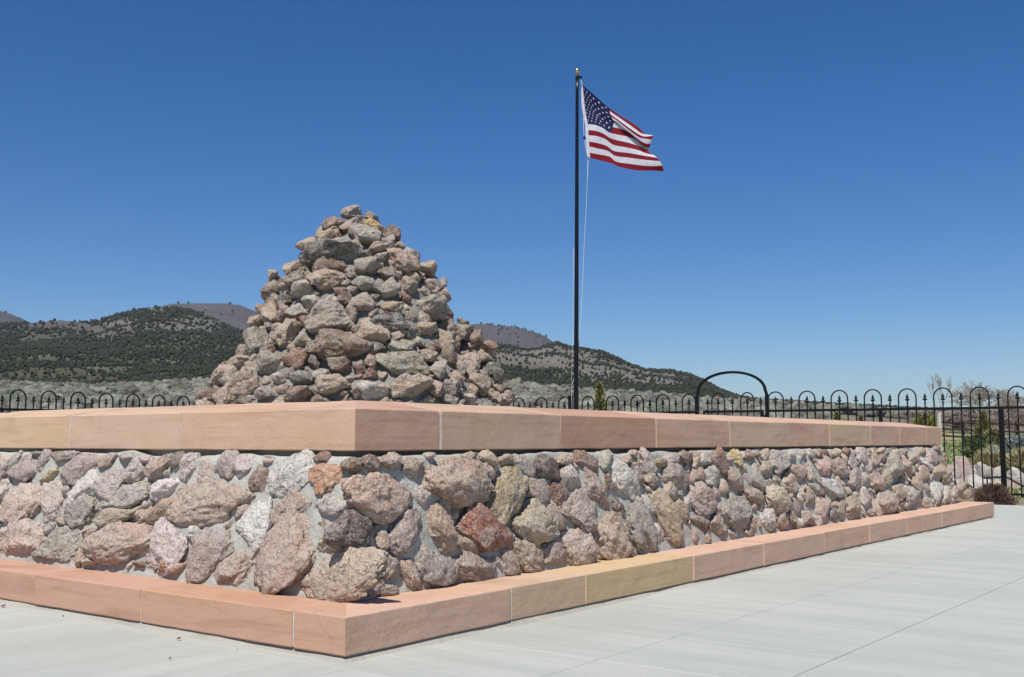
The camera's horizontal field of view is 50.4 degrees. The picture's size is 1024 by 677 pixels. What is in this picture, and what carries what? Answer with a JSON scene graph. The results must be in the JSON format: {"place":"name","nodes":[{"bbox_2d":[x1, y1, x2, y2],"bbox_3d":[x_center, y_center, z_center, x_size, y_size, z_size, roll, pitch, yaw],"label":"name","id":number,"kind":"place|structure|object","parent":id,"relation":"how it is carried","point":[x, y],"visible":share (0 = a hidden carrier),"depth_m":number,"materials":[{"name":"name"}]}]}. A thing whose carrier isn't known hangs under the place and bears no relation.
{"place":"outdoors","nodes":[
{"label":"outdoors","id":0,"kind":"place"},
{"bbox_2d":[0,505,1023,676],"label":"pavement","id":1,"kind":"structure","parent":0,"point":[948,602],"depth_m":5.03,"materials":[{"name":"concrete"}]},
{"bbox_2d":[0,400,995,663],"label":"stone plinth","id":2,"kind":"structure","parent":1,"relation":"on","point":[348,532],"depth_m":5.95,"materials":[{"name":"stone"}]},
{"bbox_2d":[195,204,514,405],"bbox_3d":[-1.683,-0.155,11.983,3.540,2.674,3.469,0,-5,0],"label":"stone cairn","id":3,"kind":"object","parent":2,"relation":"on","point":[357,307],"visible":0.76,"depth_m":11.10,"materials":[{"name":"grey stone"}]},
{"bbox_2d":[0,303,1023,505],"bbox_3d":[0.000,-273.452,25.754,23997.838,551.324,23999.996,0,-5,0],"label":"ground","id":4,"kind":"structure","parent":0,"point":[242,315],"depth_m":1364.90,"materials":[{"name":"green plant"}]},
{"bbox_2d":[0,389,194,412],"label":"iron fence","id":5,"kind":"object","parent":4,"relation":"on","point":[9,409],"visible":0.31,"depth_m":21.25,"materials":[{"name":"black metal"}]},
{"bbox_2d":[4,301,552,345],"bbox_3d":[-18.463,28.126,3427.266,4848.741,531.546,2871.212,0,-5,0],"label":"juniper scrub","id":6,"kind":"object","parent":4,"relation":"on","point":[188,302],"visible":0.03,"depth_m":4120.99,"materials":[{"name":"green plant"}]},
{"bbox_2d":[52,398,808,418],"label":"sagebrush","id":7,"kind":"object","parent":4,"relation":"on","point":[519,400],"visible":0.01,"depth_m":54.67,"materials":[{"name":"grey plant"}]},
{"bbox_2d":[0,305,1005,413],"bbox_3d":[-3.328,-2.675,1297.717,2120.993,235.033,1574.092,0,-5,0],"label":"juniper woodland","id":8,"kind":"object","parent":4,"relation":"on","point":[56,347],"visible":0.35,"depth_m":992.24,"materials":[{"name":"green plant"}]},
{"bbox_2d":[0,377,1023,426],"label":"sagebrush","id":9,"kind":"object","parent":4,"relation":"on","point":[175,389],"visible":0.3,"depth_m":104.15,"materials":[{"name":"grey plant"}]},
{"bbox_2d":[568,395,572,408],"bbox_3d":[1.267,2.236,23.401,0.100,2.016,0.100,-3,-6,31],"label":"iron post","id":10,"kind":"object","parent":4,"relation":"on","point":[570,403],"visible":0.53,"depth_m":23.45,"materials":[{"name":"black metal"}]},
{"bbox_2d":[570,68,581,409],"bbox_3d":[1.168,-1.120,20.194,0.243,8.019,0.243,5,-8,-45],"label":"flagpole","id":11,"kind":"object","parent":4,"relation":"on","point":[576,329],"visible":0.8,"depth_m":20.20,"materials":[{"name":"black metal"}]},
{"bbox_2d":[571,80,587,399],"bbox_3d":[1.257,-1.728,20.281,0.346,6.324,0.107,0,-5,0],"label":"halyard","id":12,"kind":"object","parent":11,"relation":"hanging from","point":[583,256],"visible":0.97,"depth_m":20.21,"materials":[{"name":"white fabric"}]},
{"bbox_2d":[581,85,662,170],"bbox_3d":[2.068,-3.963,20.460,1.544,1.675,0.124,0,-5,3],"label":"flag","id":13,"kind":"object","parent":12,"relation":"hanging from","point":[613,137],"visible":1,"depth_m":20.45,"materials":[{"name":"multicoloured fabric"}]},
{"bbox_2d":[508,393,694,413],"bbox_3d":[-0.071,2.407,24.309,8.898,2.166,0.084,-3,-6,31],"label":"iron fence","id":14,"kind":"object","parent":4,"relation":"on","point":[625,404],"visible":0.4,"depth_m":22.85,"materials":[{"name":"black metal"}]},
{"bbox_2d":[594,381,608,410],"bbox_3d":[2.218,2.280,27.295,0.839,2.451,0.918,0,-5,0],"label":"young conifer","id":15,"kind":"object","parent":4,"relation":"on","point":[600,394],"visible":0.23,"depth_m":27.32,"materials":[{"name":"green plant"}]},
{"bbox_2d":[695,371,769,416],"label":"gate arch","id":16,"kind":"structure","parent":4,"relation":"on","point":[767,412],"depth_m":21.74,"materials":[{"name":"black metal"}]},
{"bbox_2d":[703,392,764,416],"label":"iron gate","id":17,"kind":"structure","parent":16,"relation":"attached to","point":[732,411],"depth_m":21.67,"materials":[{"name":"black metal"}]},
{"bbox_2d":[832,411,838,419],"bbox_3d":[11.417,3.285,38.183,0.684,1.544,0.611,-4,-6,33],"label":"young conifer","id":18,"kind":"object","parent":4,"relation":"on","point":[836,415],"visible":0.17,"depth_m":38.21,"materials":[{"name":"green plant"}]},
{"bbox_2d":[857,415,863,420],"bbox_3d":[12.819,3.486,39.859,0.714,1.462,0.651,0,-5,0],"label":"young conifer","id":19,"kind":"object","parent":4,"relation":"on","point":[861,418],"visible":0.13,"depth_m":39.85,"materials":[{"name":"green plant"}]},
{"bbox_2d":[769,386,1023,495],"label":"iron fence","id":20,"kind":"object","parent":4,"relation":"on","point":[1001,439],"visible":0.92,"depth_m":19.52,"materials":[{"name":"black metal"}]},
{"bbox_2d":[887,410,912,421],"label":"bare tree","id":21,"kind":"object","parent":4,"relation":"on","point":[902,414],"visible":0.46,"depth_m":140.72,"materials":[{"name":"brown plant"}]},
{"bbox_2d":[900,406,938,421],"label":"bare tree","id":22,"kind":"object","parent":4,"relation":"on","point":[914,413],"visible":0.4,"depth_m":115.44,"materials":[{"name":"brown plant"}]},
{"bbox_2d":[912,412,946,445],"bbox_3d":[13.386,3.235,35.423,1.328,1.728,1.346,0,-5,0],"label":"shrub","id":23,"kind":"object","parent":4,"relation":"on","point":[929,419],"visible":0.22,"depth_m":35.26,"materials":[{"name":"green plant"}]},
{"bbox_2d":[914,410,950,418],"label":"bare tree","id":24,"kind":"object","parent":4,"relation":"on","point":[947,414],"visible":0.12,"depth_m":125.09,"materials":[{"name":"brown plant"}]},
{"bbox_2d":[926,374,951,438],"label":"bare tree","id":25,"kind":"object","parent":4,"relation":"on","point":[940,384],"visible":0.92,"depth_m":72.42,"materials":[{"name":"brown plant"}]},
{"bbox_2d":[936,411,941,447],"bbox_3d":[12.039,2.982,30.581,0.100,1.865,0.100,1,-5,-11],"label":"white post","id":26,"kind":"object","parent":4,"relation":"on","point":[939,419],"visible":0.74,"depth_m":30.60,"materials":[{"name":"beige paint"}]},
{"bbox_2d":[936,406,972,431],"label":"bare thicket","id":27,"kind":"object","parent":4,"relation":"on","point":[964,410],"visible":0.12,"depth_m":109.36,"materials":[{"name":"brown plant"}]},
{"bbox_2d":[951,466,961,478],"bbox_3d":[8.722,2.832,21.807,0.508,0.589,0.521,4,-7,-35],"label":"boulder","id":28,"kind":"object","parent":4,"relation":"on","point":[958,474],"visible":0.12,"depth_m":21.64,"materials":[{"name":"grey stone"}]},
{"bbox_2d":[924,411,994,432],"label":"bare thicket","id":29,"kind":"object","parent":4,"relation":"on","point":[949,417],"visible":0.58,"depth_m":101.38,"materials":[{"name":"brown plant"}]},
{"bbox_2d":[950,456,975,480],"bbox_3d":[9.253,2.795,22.439,0.650,0.751,0.539,0,-5,0],"label":"boulder","id":30,"kind":"object","parent":4,"relation":"on","point":[967,465],"visible":0.32,"depth_m":22.30,"materials":[{"name":"grey stone"}]},
{"bbox_2d":[942,411,990,428],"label":"bare thicket","id":31,"kind":"object","parent":4,"relation":"on","point":[966,421],"visible":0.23,"depth_m":102.21,"materials":[{"name":"brown plant"}]},
{"bbox_2d":[957,434,993,457],"bbox_3d":[16.856,3.926,39.341,1.444,0.968,1.228,0,-5,0],"label":"dark shrub","id":32,"kind":"object","parent":4,"relation":"on","point":[976,445],"visible":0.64,"depth_m":39.18,"materials":[{"name":"green plant"}]},
{"bbox_2d":[965,477,990,488],"bbox_3d":[9.211,2.908,21.433,0.492,0.342,0.395,0,-5,0],"label":"boulder","id":33,"kind":"object","parent":4,"relation":"on","point":[977,482],"visible":0.35,"depth_m":21.36,"materials":[{"name":"grey stone"}]},
{"bbox_2d":[936,420,1023,439],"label":"rail fence","id":34,"kind":"object","parent":4,"relation":"on","point":[1015,424],"visible":0.16,"depth_m":52.79,"materials":[{"name":"brown wood"}]},
{"bbox_2d":[972,410,991,452],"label":"conifer","id":35,"kind":"object","parent":4,"relation":"on","point":[984,424],"visible":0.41,"depth_m":43.79,"materials":[{"name":"green plant"}]},
{"bbox_2d":[974,462,990,479],"bbox_3d":[9.887,2.907,22.820,0.405,0.638,0.359,0,-5,0],"label":"boulder","id":36,"kind":"object","parent":4,"relation":"on","point":[986,469],"visible":0.27,"depth_m":22.70,"materials":[{"name":"grey stone"}]},
{"bbox_2d":[945,381,1023,418],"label":"bare tree","id":37,"kind":"object","parent":4,"relation":"on","point":[1002,393],"visible":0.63,"depth_m":86.80,"materials":[{"name":"brown plant"}]},
{"bbox_2d":[970,448,1007,467],"bbox_3d":[12.398,3.195,28.205,1.248,0.810,1.308,0,-5,0],"label":"dry grass clump","id":38,"kind":"object","parent":4,"relation":"on","point":[987,458],"visible":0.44,"depth_m":27.99,"materials":[{"name":"beige plant"}]},
{"bbox_2d":[979,443,998,451],"bbox_3d":[14.616,3.507,32.705,1.527,0.843,1.468,1,-5,-12],"label":"dry grass clump","id":39,"kind":"object","parent":4,"relation":"on","point":[993,446],"visible":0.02,"depth_m":32.72,"materials":[{"name":"beige plant"}]},
{"bbox_2d":[984,427,998,445],"bbox_3d":[17.766,3.869,40.095,0.890,1.193,0.918,0,-5,0],"label":"dark shrub","id":40,"kind":"object","parent":4,"relation":"on","point":[994,436],"visible":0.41,"depth_m":39.95,"materials":[{"name":"green plant"}]},
{"bbox_2d":[972,482,1019,504],"bbox_3d":[6.984,2.308,15.764,0.635,0.476,0.593,0,-5,0],"label":"brown bush","id":41,"kind":"object","parent":4,"relation":"on","point":[999,494],"visible":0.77,"depth_m":15.63,"materials":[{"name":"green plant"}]},
{"bbox_2d":[993,466,1000,479],"bbox_3d":[9.945,2.886,22.234,0.305,0.574,0.255,0,-5,0],"label":"boulder","id":42,"kind":"object","parent":4,"relation":"on","point":[997,471],"visible":0.25,"depth_m":22.16,"materials":[{"name":"grey stone"}]},
{"bbox_2d":[971,400,1022,432],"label":"bare tree","id":43,"kind":"object","parent":4,"relation":"on","point":[1004,409],"visible":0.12,"depth_m":109.33,"materials":[{"name":"brown plant"}]},
{"bbox_2d":[989,479,1008,488],"bbox_3d":[9.412,2.881,21.026,0.384,0.330,0.313,0,-5,0],"label":"boulder","id":44,"kind":"object","parent":4,"relation":"on","point":[996,481],"visible":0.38,"depth_m":20.96,"materials":[{"name":"beige stone"}]},
{"bbox_2d":[983,476,1023,488],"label":"rail","id":45,"kind":"object","parent":4,"relation":"on","point":[1014,481],"visible":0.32,"depth_m":20.45,"materials":[{"name":"black metal"}]},
{"bbox_2d":[986,395,1023,436],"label":"bare tree","id":46,"kind":"object","parent":4,"relation":"on","point":[1011,404],"visible":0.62,"depth_m":83.55,"materials":[{"name":"brown plant"}]},
{"bbox_2d":[988,415,1023,434],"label":"bare thicket","id":47,"kind":"object","parent":4,"relation":"on","point":[995,419],"visible":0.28,"depth_m":101.52,"materials":[{"name":"brown plant"}]},
{"bbox_2d":[992,434,1023,453],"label":"pale shrub","id":48,"kind":"object","parent":4,"relation":"on","point":[1014,440],"visible":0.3,"depth_m":30.46,"materials":[{"name":"grey plant"}]},
{"bbox_2d":[997,446,1023,473],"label":"dry grass clump","id":49,"kind":"object","parent":4,"relation":"on","point":[1015,462],"visible":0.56,"depth_m":25.96,"materials":[{"name":"beige plant"}]},
{"bbox_2d":[997,412,1023,430],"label":"bare thicket","id":50,"kind":"object","parent":4,"relation":"on","point":[1015,417],"visible":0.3,"depth_m":89.45,"materials":[{"name":"brown plant"}]},
{"bbox_2d":[1007,467,1023,483],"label":"boulder","id":51,"kind":"object","parent":4,"relation":"on","point":[1015,473],"visible":0.38,"depth_m":22.51,"materials":[{"name":"grey stone"}]},
{"bbox_2d":[1008,479,1023,488],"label":"boulder","id":52,"kind":"object","parent":4,"relation":"on","point":[1014,485],"visible":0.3,"depth_m":21.15,"materials":[{"name":"beige stone"}]},
{"bbox_2d":[0,0,1023,409],"label":"sky","id":53,"kind":"structure","parent":0,"point":[836,202],"materials":[{"name":"blue"}]},
{"bbox_2d":[942,439,1023,496],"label":"grass","id":54,"kind":"structure","parent":0,"point":[949,448],"depth_m":45.16,"materials":[{"name":"green plant"}]}
]}

